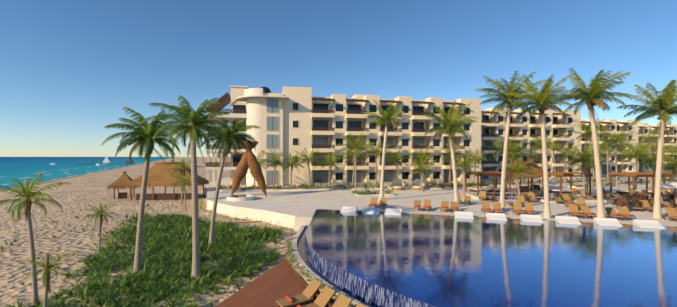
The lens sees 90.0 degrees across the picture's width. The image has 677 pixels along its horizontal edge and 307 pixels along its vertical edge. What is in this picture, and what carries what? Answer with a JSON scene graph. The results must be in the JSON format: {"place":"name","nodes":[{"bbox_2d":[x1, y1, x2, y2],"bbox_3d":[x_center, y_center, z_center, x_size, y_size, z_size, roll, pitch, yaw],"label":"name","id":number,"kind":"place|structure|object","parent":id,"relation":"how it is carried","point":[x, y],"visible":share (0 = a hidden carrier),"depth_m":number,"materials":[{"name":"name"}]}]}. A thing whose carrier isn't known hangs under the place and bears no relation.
{"place":"outdoors","nodes":[
{"label":"outdoors","id":0,"kind":"place"},
{"bbox_2d":[0,157,174,188],"bbox_3d":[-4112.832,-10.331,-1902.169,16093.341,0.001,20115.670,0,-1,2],"label":"sea water","id":1,"kind":"structure","parent":0,"point":[16,168],"depth_m":236.35,"materials":[{"name":"teal liquid"}]},
{"bbox_2d":[0,159,164,189],"bbox_3d":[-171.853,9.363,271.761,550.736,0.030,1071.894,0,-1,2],"label":"sea foam","id":2,"kind":"object","parent":1,"relation":"on","point":[68,174],"visible":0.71,"depth_m":137.86,"materials":[{"name":"white"}]},
{"bbox_2d":[0,157,332,306],"bbox_3d":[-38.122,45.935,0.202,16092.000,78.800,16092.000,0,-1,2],"label":"sand ground","id":3,"kind":"structure","parent":0,"point":[78,195],"depth_m":29.70,"materials":[{"name":"beige sand"}]},
{"bbox_2d":[0,173,70,304],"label":"palm tree","id":4,"kind":"object","parent":3,"relation":"on","point":[28,196],"visible":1,"depth_m":15.08,"materials":[{"name":"green plant"}]},
{"bbox_2d":[15,251,78,306],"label":"palm tree","id":5,"kind":"object","parent":3,"relation":"on","point":[47,266],"visible":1,"depth_m":13.63,"materials":[{"name":"green plant"}]},
{"bbox_2d":[82,202,117,252],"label":"palm tree","id":6,"kind":"object","parent":3,"relation":"on","point":[101,211],"visible":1,"depth_m":23.04,"materials":[{"name":"green plant"}]},
{"bbox_2d":[107,172,137,198],"bbox_3d":[-33.804,5.098,53.478,3.600,4.439,3.600,0,-1,-18],"label":"beach palapa","id":7,"kind":"object","parent":3,"relation":"on","point":[122,180],"depth_m":52.49,"materials":[{"name":"brown wood"}]},
{"bbox_2d":[101,107,182,273],"bbox_3d":[-10.649,2.278,19.233,4.560,9.467,4.303,0,-1,2],"label":"palm tree","id":8,"kind":"object","parent":3,"relation":"on","point":[148,132],"visible":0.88,"depth_m":19.05,"materials":[{"name":"green plant"}]},
{"bbox_2d":[0,204,295,306],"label":"dune plants","id":9,"kind":"object","parent":3,"relation":"on","point":[226,237],"visible":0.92,"depth_m":20.32,"materials":[{"name":"green plant"}]},
{"bbox_2d":[124,162,208,200],"bbox_3d":[-26.607,4.346,53.292,10.400,5.939,6.000,0,-1,-6],"label":"beach palapa","id":10,"kind":"object","parent":3,"relation":"on","point":[158,172],"depth_m":51.29,"materials":[{"name":"brown wood"}]},
{"bbox_2d":[164,170,201,210],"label":"palm tree","id":11,"kind":"object","parent":3,"relation":"on","point":[183,181],"visible":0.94,"depth_m":40.97,"materials":[{"name":"green plant"}]},
{"bbox_2d":[138,95,229,280],"bbox_3d":[-7.955,1.898,18.039,4.868,10.200,4.609,0,-1,2],"label":"palm tree","id":12,"kind":"object","parent":3,"relation":"on","point":[193,124],"visible":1,"depth_m":17.91,"materials":[{"name":"green plant"}]},
{"bbox_2d":[167,157,203,203],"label":"palm tree","id":13,"kind":"object","parent":3,"relation":"on","point":[183,168],"visible":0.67,"depth_m":47.06,"materials":[{"name":"green plant"}]},
{"bbox_2d":[199,117,259,246],"bbox_3d":[-7.947,2.212,24.477,4.383,9.704,4.943,0,-1,2],"label":"palm tree","id":14,"kind":"object","parent":3,"relation":"on","point":[229,135],"visible":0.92,"depth_m":24.49,"materials":[{"name":"green plant"}]},
{"bbox_2d":[198,198,294,230],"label":"shrubs","id":15,"kind":"object","parent":3,"relation":"on","point":[200,203],"visible":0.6,"depth_m":34.95,"materials":[{"name":"green"}]},
{"bbox_2d":[215,258,331,306],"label":"walkway","id":16,"kind":"structure","parent":3,"relation":"on","point":[272,285],"depth_m":15.88,"materials":[{"name":"brown wood"}]},
{"bbox_2d":[276,279,321,306],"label":"lounge chair","id":17,"kind":"object","parent":16,"relation":"on","point":[309,291],"visible":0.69,"depth_m":14.09,"materials":[{"name":"wicker"}]},
{"bbox_2d":[297,286,335,306],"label":"lounge chair","id":18,"kind":"object","parent":16,"relation":"on","point":[324,297],"visible":0.85,"depth_m":13.53,"materials":[{"name":"wicker"}]},
{"bbox_2d":[332,294,352,306],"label":"lounge chair","id":19,"kind":"object","parent":16,"relation":"on","point":[342,301],"visible":1,"depth_m":12.86,"materials":[{"name":"fabric"}]},
{"bbox_2d":[286,238,360,306],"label":"plant border","id":20,"kind":"object","parent":3,"relation":"on","point":[300,270],"visible":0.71,"depth_m":17.80,"materials":[{"name":"green plant"}]},
{"bbox_2d":[292,211,435,306],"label":"pool edge wall","id":21,"kind":"structure","parent":3,"relation":"on","point":[328,273],"depth_m":16.01,"materials":[{"name":"tile"}]},
{"bbox_2d":[0,0,676,156],"label":"sky","id":22,"kind":"structure","parent":0,"point":[69,69],"materials":[{"name":"blue"}]},
{"bbox_2d":[205,85,480,186],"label":"hotel block","id":23,"kind":"structure","parent":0,"point":[290,120],"depth_m":63.99,"materials":[{"name":"paint"}]},
{"bbox_2d":[204,171,676,228],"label":"pool deck paving","id":24,"kind":"structure","parent":0,"point":[283,208],"depth_m":38.46,"materials":[{"name":"beige concrete"}]},
{"bbox_2d":[227,194,255,200],"bbox_3d":[-12.099,5.502,42.189,3.500,0.425,3.500,0,-1,2],"label":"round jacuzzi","id":25,"kind":"object","parent":24,"relation":"on","point":[244,197],"visible":1,"depth_m":41.05,"materials":[{"name":"paint"}]},
{"bbox_2d":[231,141,266,195],"bbox_3d":[-12.105,2.011,45.722,4.634,7.502,2.596,0,-1,-14],"label":"wishbone sculpture","id":26,"kind":"object","parent":24,"relation":"on","point":[248,160],"visible":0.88,"depth_m":45.20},
{"bbox_2d":[242,151,269,185],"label":"young palm","id":27,"kind":"object","parent":24,"relation":"on","point":[259,161],"visible":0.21,"depth_m":55.22,"materials":[{"name":"green plant"}]},
{"bbox_2d":[260,149,286,186],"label":"young palm","id":28,"kind":"object","parent":24,"relation":"on","point":[274,160],"visible":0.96,"depth_m":55.40,"materials":[{"name":"green plant"}]},
{"bbox_2d":[279,152,306,186],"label":"young palm","id":29,"kind":"object","parent":24,"relation":"on","point":[291,163],"visible":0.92,"depth_m":56.00,"materials":[{"name":"green plant"}]},
{"bbox_2d":[215,182,388,191],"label":"planter shrubs","id":30,"kind":"object","parent":24,"relation":"on","point":[302,187],"visible":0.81,"depth_m":54.19,"materials":[{"name":"green plant"}]},
{"bbox_2d":[295,147,321,186],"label":"young palm","id":31,"kind":"object","parent":24,"relation":"on","point":[307,159],"visible":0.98,"depth_m":55.62,"materials":[{"name":"green plant"}]},
{"bbox_2d":[317,151,345,185],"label":"young palm","id":32,"kind":"object","parent":24,"relation":"on","point":[328,158],"visible":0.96,"depth_m":56.55,"materials":[{"name":"green plant"}]},
{"bbox_2d":[340,206,357,212],"bbox_3d":[1.001,5.529,32.728,1.500,0.700,1.230,0,-1,17],"label":"pool chaise","id":33,"kind":"object","parent":24,"relation":"on","point":[349,209],"visible":0.73,"depth_m":32.76,"materials":[{"name":"white plastic"}]},
{"bbox_2d":[340,146,366,186],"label":"young palm","id":34,"kind":"object","parent":24,"relation":"on","point":[352,156],"visible":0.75,"depth_m":56.81,"materials":[{"name":"green plant"}]},
{"bbox_2d":[336,132,376,190],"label":"young palm","id":35,"kind":"object","parent":24,"relation":"on","point":[355,147],"visible":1,"depth_m":49.44,"materials":[{"name":"green plant"}]},
{"bbox_2d":[362,207,379,213],"bbox_3d":[3.082,5.523,32.079,1.500,0.700,1.230,0,-1,17],"label":"pool chaise","id":36,"kind":"object","parent":24,"relation":"on","point":[370,210],"visible":0.77,"depth_m":32.12,"materials":[{"name":"white"}]},
{"bbox_2d":[369,197,376,207],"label":"lounger","id":37,"kind":"object","parent":24,"relation":"on","point":[373,202],"visible":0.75,"depth_m":35.60,"materials":[{"name":"wicker"}]},
{"bbox_2d":[352,188,394,195],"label":"planter shrubs","id":38,"kind":"object","parent":24,"relation":"on","point":[370,193],"visible":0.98,"depth_m":46.22,"materials":[{"name":"green plant"}]},
{"bbox_2d":[361,141,390,186],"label":"young palm","id":39,"kind":"object","parent":24,"relation":"on","point":[379,152],"visible":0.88,"depth_m":57.12,"materials":[{"name":"green plant"}]},
{"bbox_2d":[377,198,387,209],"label":"lounger","id":40,"kind":"object","parent":24,"relation":"on","point":[383,201],"visible":0.96,"depth_m":35.28,"materials":[{"name":"wicker"}]},
{"bbox_2d":[365,99,411,199],"bbox_3d":[6.112,-0.360,42.036,5.772,12.759,5.797,0,-1,2],"label":"tall palm","id":41,"kind":"object","parent":24,"relation":"on","point":[385,119],"visible":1,"depth_m":41.58,"materials":[{"name":"green plant"}]},
{"bbox_2d":[385,208,401,214],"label":"pool chaise","id":42,"kind":"object","parent":24,"relation":"on","point":[392,211],"visible":0.79,"depth_m":31.47,"materials":[{"name":"white plastic"}]},
{"bbox_2d":[380,148,409,178],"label":"young palm","id":43,"kind":"object","parent":24,"relation":"on","point":[397,161],"visible":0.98,"depth_m":58.63,"materials":[{"name":"green plant"}]},
{"bbox_2d":[391,179,404,189],"bbox_3d":[9.584,4.930,54.332,2.228,1.790,2.107,0,-1,2],"label":"daybed","id":44,"kind":"object","parent":24,"relation":"on","point":[398,184],"visible":1,"depth_m":54.55,"materials":[{"name":"fabric"}]},
{"bbox_2d":[411,179,424,189],"bbox_3d":[12.841,4.931,54.542,2.254,1.790,2.113,0,-1,2],"label":"daybed","id":45,"kind":"object","parent":24,"relation":"on","point":[416,184],"visible":0.88,"depth_m":54.56,"materials":[{"name":"fabric"}]},
{"bbox_2d":[405,156,436,191],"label":"young palm","id":46,"kind":"object","parent":24,"relation":"on","point":[418,168],"visible":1,"depth_m":51.02,"materials":[{"name":"green plant"}]},
{"bbox_2d":[409,147,434,181],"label":"young palm","id":47,"kind":"object","parent":24,"relation":"on","point":[419,158],"visible":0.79,"depth_m":59.67,"materials":[{"name":"green plant"}]},
{"bbox_2d":[423,200,430,211],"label":"lounger","id":48,"kind":"object","parent":24,"relation":"on","point":[427,204],"visible":1,"depth_m":33.95,"materials":[{"name":"wicker"}]},
{"bbox_2d":[440,201,448,212],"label":"lounger","id":49,"kind":"object","parent":24,"relation":"on","point":[444,204],"visible":1,"depth_m":33.50,"materials":[{"name":"wood"}]},
{"bbox_2d":[387,179,508,187],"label":"planter shrubs","id":50,"kind":"object","parent":24,"relation":"on","point":[488,183],"visible":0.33,"depth_m":60.25,"materials":[{"name":"green plant"}]},
{"bbox_2d":[423,100,477,206],"bbox_3d":[11.689,0.278,36.504,5.723,11.384,6.543,0,-1,2],"label":"tall palm","id":51,"kind":"object","parent":24,"relation":"on","point":[450,128],"visible":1,"depth_m":35.89,"materials":[{"name":"green plant"}]},
{"bbox_2d":[437,144,465,183],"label":"young palm","id":52,"kind":"object","parent":24,"relation":"on","point":[448,153],"visible":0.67,"depth_m":60.81,"materials":[{"name":"green plant"}]},
{"bbox_2d":[450,201,459,212],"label":"lounger","id":53,"kind":"object","parent":24,"relation":"on","point":[454,205],"visible":0.92,"depth_m":33.21,"materials":[{"name":"wood"}]},
{"bbox_2d":[425,181,492,188],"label":"planter shrubs","id":54,"kind":"object","parent":24,"relation":"on","point":[451,185],"visible":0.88,"depth_m":57.44,"materials":[{"name":"green plant"}]},
{"bbox_2d":[445,150,481,195],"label":"young palm","id":55,"kind":"object","parent":24,"relation":"on","point":[465,164],"visible":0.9,"depth_m":46.23,"materials":[{"name":"green plant"}]},
{"bbox_2d":[455,211,472,218],"bbox_3d":[10.965,5.500,29.621,1.500,0.700,1.230,0,-1,17],"label":"pool chaise","id":56,"kind":"object","parent":24,"relation":"on","point":[463,214],"visible":0.75,"depth_m":29.66,"materials":[{"name":"white plastic"}]},
{"bbox_2d":[461,147,488,183],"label":"young palm","id":57,"kind":"object","parent":24,"relation":"on","point":[475,156],"visible":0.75,"depth_m":61.23,"materials":[{"name":"green plant"}]},
{"bbox_2d":[481,201,492,213],"bbox_3d":[14.021,5.104,32.033,0.680,1.037,1.950,0,-1,13],"label":"lounger","id":58,"kind":"object","parent":24,"relation":"on","point":[485,206],"visible":0.96,"depth_m":32.36,"materials":[{"name":"wood"}]},
{"bbox_2d":[463,171,512,192],"bbox_3d":[22.462,4.295,51.084,6.000,3.000,4.200,0,-1,-10],"label":"pergola","id":59,"kind":"object","parent":24,"relation":"on","point":[494,174],"visible":0.88,"depth_m":50.07,"materials":[{"name":"brown wood"}]},
{"bbox_2d":[486,213,506,220],"bbox_3d":[13.446,5.493,28.847,1.500,0.700,1.230,0,-1,17],"label":"pool chaise","id":60,"kind":"object","parent":24,"relation":"on","point":[495,216],"visible":0.75,"depth_m":28.88,"materials":[{"name":"white plastic"}]},
{"bbox_2d":[493,202,502,212],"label":"lounger","id":61,"kind":"object","parent":24,"relation":"on","point":[496,206],"visible":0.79,"depth_m":32.09,"materials":[{"name":"wicker"}]},
{"bbox_2d":[489,135,523,191],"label":"young palm","id":62,"kind":"object","parent":24,"relation":"on","point":[510,148],"visible":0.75,"depth_m":50.69,"materials":[{"name":"green plant"}]},
{"bbox_2d":[473,71,545,210],"bbox_3d":[17.010,-0.996,33.533,6.484,13.878,6.638,0,-1,2],"label":"tall palm","id":63,"kind":"object","parent":24,"relation":"on","point":[507,99],"visible":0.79,"depth_m":33.59,"materials":[{"name":"green plant"}]},
{"bbox_2d":[491,156,534,195],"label":"young palm","id":64,"kind":"object","parent":24,"relation":"on","point":[515,169],"visible":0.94,"depth_m":39.98,"materials":[{"name":"green plant"}]},
{"bbox_2d":[499,143,532,161],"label":"young palm","id":65,"kind":"object","parent":24,"relation":"on","point":[515,156],"visible":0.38,"depth_m":58.60,"materials":[{"name":"green plant"}]},
{"bbox_2d":[512,202,524,215],"bbox_3d":[16.597,5.096,31.230,0.680,1.037,1.950,0,-1,17],"label":"lounger","id":66,"kind":"object","parent":24,"relation":"on","point":[517,206],"visible":0.94,"depth_m":31.53,"materials":[{"name":"wicker"}]},
{"bbox_2d":[498,156,540,192],"bbox_3d":[27.360,3.229,51.357,4.000,5.740,4.000,0,-1,-10],"label":"thatched hut","id":67,"kind":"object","parent":24,"relation":"on","point":[526,188],"depth_m":50.20,"materials":[{"name":"brown wood"}]},
{"bbox_2d":[524,203,535,214],"bbox_3d":[17.502,5.113,30.947,0.680,0.998,1.950,0,-1,21],"label":"lounger","id":68,"kind":"object","parent":24,"relation":"on","point":[528,208],"visible":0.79,"depth_m":31.26,"materials":[{"name":"wicker"}]},
{"bbox_2d":[520,214,543,222],"bbox_3d":[16.023,5.486,28.043,1.500,0.700,1.230,0,-1,17],"label":"pool chaise","id":69,"kind":"object","parent":24,"relation":"on","point":[529,218],"visible":0.77,"depth_m":28.10,"materials":[{"name":"white plastic"}]},
{"bbox_2d":[527,192,537,202],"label":"lounger","id":70,"kind":"object","parent":24,"relation":"on","point":[531,196],"visible":0.88,"depth_m":40.04,"materials":[{"name":"wood"}]},
{"bbox_2d":[516,156,550,190],"bbox_3d":[30.426,3.251,53.776,4.000,5.740,4.000,0,-1,-10],"label":"thatched hut","id":71,"kind":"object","parent":24,"relation":"on","point":[534,167],"depth_m":52.80,"materials":[{"name":"brown wood"}]},
{"bbox_2d":[523,134,559,185],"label":"young palm","id":72,"kind":"object","parent":24,"relation":"on","point":[538,142],"visible":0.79,"depth_m":61.78,"materials":[{"name":"green plant"}]},
{"bbox_2d":[506,74,581,218],"bbox_3d":[17.740,-0.480,29.919,5.268,12.773,5.487,0,-1,-29],"label":"tall palm","id":73,"kind":"object","parent":24,"relation":"on","point":[539,101],"visible":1,"depth_m":29.43,"materials":[{"name":"green plant"}]},
{"bbox_2d":[541,141,566,181],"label":"young palm","id":74,"kind":"object","parent":24,"relation":"on","point":[555,144],"visible":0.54,"depth_m":72.39,"materials":[{"name":"green plant"}]},
{"bbox_2d":[507,176,624,185],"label":"planter shrubs","id":75,"kind":"object","parent":24,"relation":"on","point":[538,182],"visible":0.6,"depth_m":66.73,"materials":[{"name":"green plant"}]},
{"bbox_2d":[549,142,582,184],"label":"young palm","id":76,"kind":"object","parent":24,"relation":"on","point":[562,150],"visible":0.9,"depth_m":64.33,"materials":[{"name":"green plant"}]},
{"bbox_2d":[540,172,592,193],"bbox_3d":[33.121,4.279,49.257,5.600,3.000,4.200,0,-1,-10],"label":"pergola","id":77,"kind":"object","parent":24,"relation":"on","point":[561,190],"visible":0.77,"depth_m":48.12,"materials":[{"name":"brown wood"}]},
{"bbox_2d":[465,193,671,201],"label":"pool water","id":78,"kind":"structure","parent":24,"relation":"on","point":[510,196],"depth_m":43.46,"materials":[{"name":"liquid"}]},
{"bbox_2d":[555,216,581,224],"bbox_3d":[18.504,5.479,27.269,1.500,0.700,1.230,0,-1,17],"label":"pool chaise","id":79,"kind":"object","parent":24,"relation":"on","point":[567,219],"visible":0.73,"depth_m":27.34,"materials":[{"name":"white plastic"}]},
{"bbox_2d":[562,194,574,202],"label":"lounger","id":80,"kind":"object","parent":24,"relation":"on","point":[566,197],"visible":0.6,"depth_m":39.02,"materials":[{"name":"wicker"}]},
{"bbox_2d":[568,204,582,218],"bbox_3d":[20.890,5.104,29.891,0.680,0.998,1.950,0,-1,22],"label":"lounger","id":81,"kind":"object","parent":24,"relation":"on","point":[573,210],"visible":0.94,"depth_m":30.19,"materials":[{"name":"wicker"}]},
{"bbox_2d":[559,144,611,195],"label":"young palm","id":82,"kind":"object","parent":24,"relation":"on","point":[584,156],"visible":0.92,"depth_m":42.55,"materials":[{"name":"green plant"}]},
{"bbox_2d":[565,153,607,193],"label":"young palm","id":83,"kind":"object","parent":24,"relation":"on","point":[587,168],"visible":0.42,"depth_m":48.45,"materials":[{"name":"green plant"}]},
{"bbox_2d":[579,205,596,218],"bbox_3d":[21.798,5.123,29.607,0.680,0.955,1.950,0,-1,17],"label":"lounger","id":84,"kind":"object","parent":24,"relation":"on","point":[585,210],"visible":0.9,"depth_m":29.91,"materials":[{"name":"wicker"}]},
{"bbox_2d":[564,119,612,189],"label":"young palm","id":85,"kind":"object","parent":24,"relation":"on","point":[586,130],"visible":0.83,"depth_m":54.45,"materials":[{"name":"green plant"}]},
{"bbox_2d":[541,192,635,202],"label":"planter shrubs","id":86,"kind":"object","parent":24,"relation":"on","point":[605,199],"visible":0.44,"depth_m":40.31,"materials":[{"name":"green plant"}]},
{"bbox_2d":[553,68,631,217],"bbox_3d":[21.169,-0.628,29.053,6.111,13.062,5.996,0,-1,41],"label":"tall palm","id":87,"kind":"object","parent":24,"relation":"on","point":[591,97],"visible":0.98,"depth_m":28.44,"materials":[{"name":"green plant"}]},
{"bbox_2d":[593,217,622,226],"bbox_3d":[21.081,5.472,26.466,1.500,0.700,1.230,0,-1,17],"label":"pool chaise","id":88,"kind":"object","parent":24,"relation":"on","point":[606,221],"visible":0.77,"depth_m":26.54,"materials":[{"name":"white plastic"}]},
{"bbox_2d":[597,134,618,181],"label":"young palm","id":89,"kind":"object","parent":24,"relation":"on","point":[607,154],"visible":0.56,"depth_m":68.13,"materials":[{"name":"green plant"}]},
{"bbox_2d":[581,119,638,173],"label":"hotel block","id":90,"kind":"structure","parent":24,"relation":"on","point":[617,126],"depth_m":106.60,"materials":[{"name":"paint"}]},
{"bbox_2d":[604,207,622,220],"bbox_3d":[23.562,5.168,29.056,0.680,0.854,1.950,0,-1,20],"label":"lounger","id":91,"kind":"object","parent":24,"relation":"on","point":[611,212],"visible":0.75,"depth_m":29.35,"materials":[{"name":"wicker"}]},
{"bbox_2d":[598,129,634,187],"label":"young palm","id":92,"kind":"object","parent":24,"relation":"on","point":[614,141],"visible":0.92,"depth_m":57.99,"materials":[{"name":"green plant"}]},
{"bbox_2d":[568,177,676,187],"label":"planter shrubs","id":93,"kind":"object","parent":24,"relation":"on","point":[639,182],"visible":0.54,"depth_m":62.22,"materials":[{"name":"green plant"}]},
{"bbox_2d":[618,207,635,220],"bbox_3d":[24.468,5.115,28.774,0.680,0.955,1.950,0,-1,22],"label":"lounger","id":94,"kind":"object","parent":24,"relation":"on","point":[624,212],"visible":0.83,"depth_m":29.06,"materials":[{"name":"wicker"}]},
{"bbox_2d":[614,199,641,210],"bbox_3d":[28.984,5.182,34.202,1.560,0.920,2.251,0,-1,-16],"label":"dining set","id":95,"kind":"object","parent":24,"relation":"on","point":[619,203],"visible":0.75,"depth_m":34.01,"materials":[{"name":"wicker"}]},
{"bbox_2d":[613,142,655,189],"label":"young palm","id":96,"kind":"object","parent":24,"relation":"on","point":[637,155],"visible":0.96,"depth_m":50.29,"materials":[{"name":"green plant"}]},
{"bbox_2d":[622,195,647,203],"bbox_3d":[33.401,5.218,38.187,1.870,0.920,2.008,0,-1,-31],"label":"table set","id":97,"kind":"object","parent":24,"relation":"on","point":[639,198],"visible":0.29,"depth_m":38.04,"materials":[{"name":"wood"}]},
{"bbox_2d":[626,197,650,206],"bbox_3d":[31.525,5.196,35.800,1.559,0.920,2.252,0,-1,16],"label":"dining set","id":98,"kind":"object","parent":24,"relation":"on","point":[635,200],"visible":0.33,"depth_m":36.16,"materials":[{"name":"wicker"}]},
{"bbox_2d":[607,172,676,194],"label":"pergola","id":99,"kind":"object","parent":24,"relation":"on","point":[633,175],"visible":0.62,"depth_m":47.74,"materials":[{"name":"brown wood"}]},
{"bbox_2d":[639,200,652,211],"bbox_3d":[30.205,5.132,33.055,0.680,0.998,1.950,0,-1,14],"label":"lounger","id":100,"kind":"object","parent":24,"relation":"on","point":[645,205],"visible":0.6,"depth_m":33.36,"materials":[{"name":"wicker"}]},
{"bbox_2d":[626,129,666,184],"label":"young palm","id":101,"kind":"object","parent":24,"relation":"on","point":[648,138],"visible":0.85,"depth_m":64.21,"materials":[{"name":"green plant"}]},
{"bbox_2d":[617,80,676,218],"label":"tall palm","id":102,"kind":"object","parent":24,"relation":"on","point":[663,102],"visible":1,"depth_m":29.34,"materials":[{"name":"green plant"}]},
{"bbox_2d":[630,150,666,188],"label":"young palm","id":103,"kind":"object","parent":24,"relation":"on","point":[649,161],"visible":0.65,"depth_m":52.47,"materials":[{"name":"green plant"}]},
{"bbox_2d":[633,219,664,228],"bbox_3d":[23.562,5.465,25.692,1.500,0.700,1.230,0,-1,17],"label":"pool chaise","id":104,"kind":"object","parent":24,"relation":"on","point":[640,223],"visible":0.77,"depth_m":25.76,"materials":[{"name":"white plastic"}]},
{"bbox_2d":[637,137,664,156],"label":"young palm","id":105,"kind":"object","parent":24,"relation":"on","point":[652,144],"visible":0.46,"depth_m":79.76,"materials":[{"name":"green plant"}]},
{"bbox_2d":[643,154,676,203],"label":"young palm","id":106,"kind":"object","parent":24,"relation":"on","point":[672,165],"visible":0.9,"depth_m":38.52,"materials":[{"name":"green plant"}]},
{"bbox_2d":[661,181,676,199],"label":"umbrella","id":107,"kind":"object","parent":24,"relation":"on","point":[671,185],"visible":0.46,"depth_m":37.29,"materials":[{"name":"white fabric"}]},
{"bbox_2d":[662,145,676,161],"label":"young palm","id":108,"kind":"object","parent":24,"relation":"on","point":[673,154],"visible":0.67,"depth_m":56.52,"materials":[{"name":"green plant"}]},
{"bbox_2d":[663,208,676,220],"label":"lounger","id":109,"kind":"object","parent":24,"relation":"on","point":[671,213],"visible":1,"depth_m":28.16,"materials":[{"name":"wicker"}]},
{"bbox_2d":[306,209,676,306],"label":"pool water","id":110,"kind":"structure","parent":0,"point":[442,261],"depth_m":17.71,"materials":[{"name":"blue liquid"}]},
{"bbox_2d":[481,107,580,179],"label":"hotel block","id":111,"kind":"structure","parent":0,"point":[555,123],"depth_m":83.28,"materials":[{"name":"paint"}]},
{"bbox_2d":[638,123,676,171],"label":"hotel block","id":112,"kind":"structure","parent":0,"point":[647,127],"depth_m":122.11,"materials":[{"name":"paint"}]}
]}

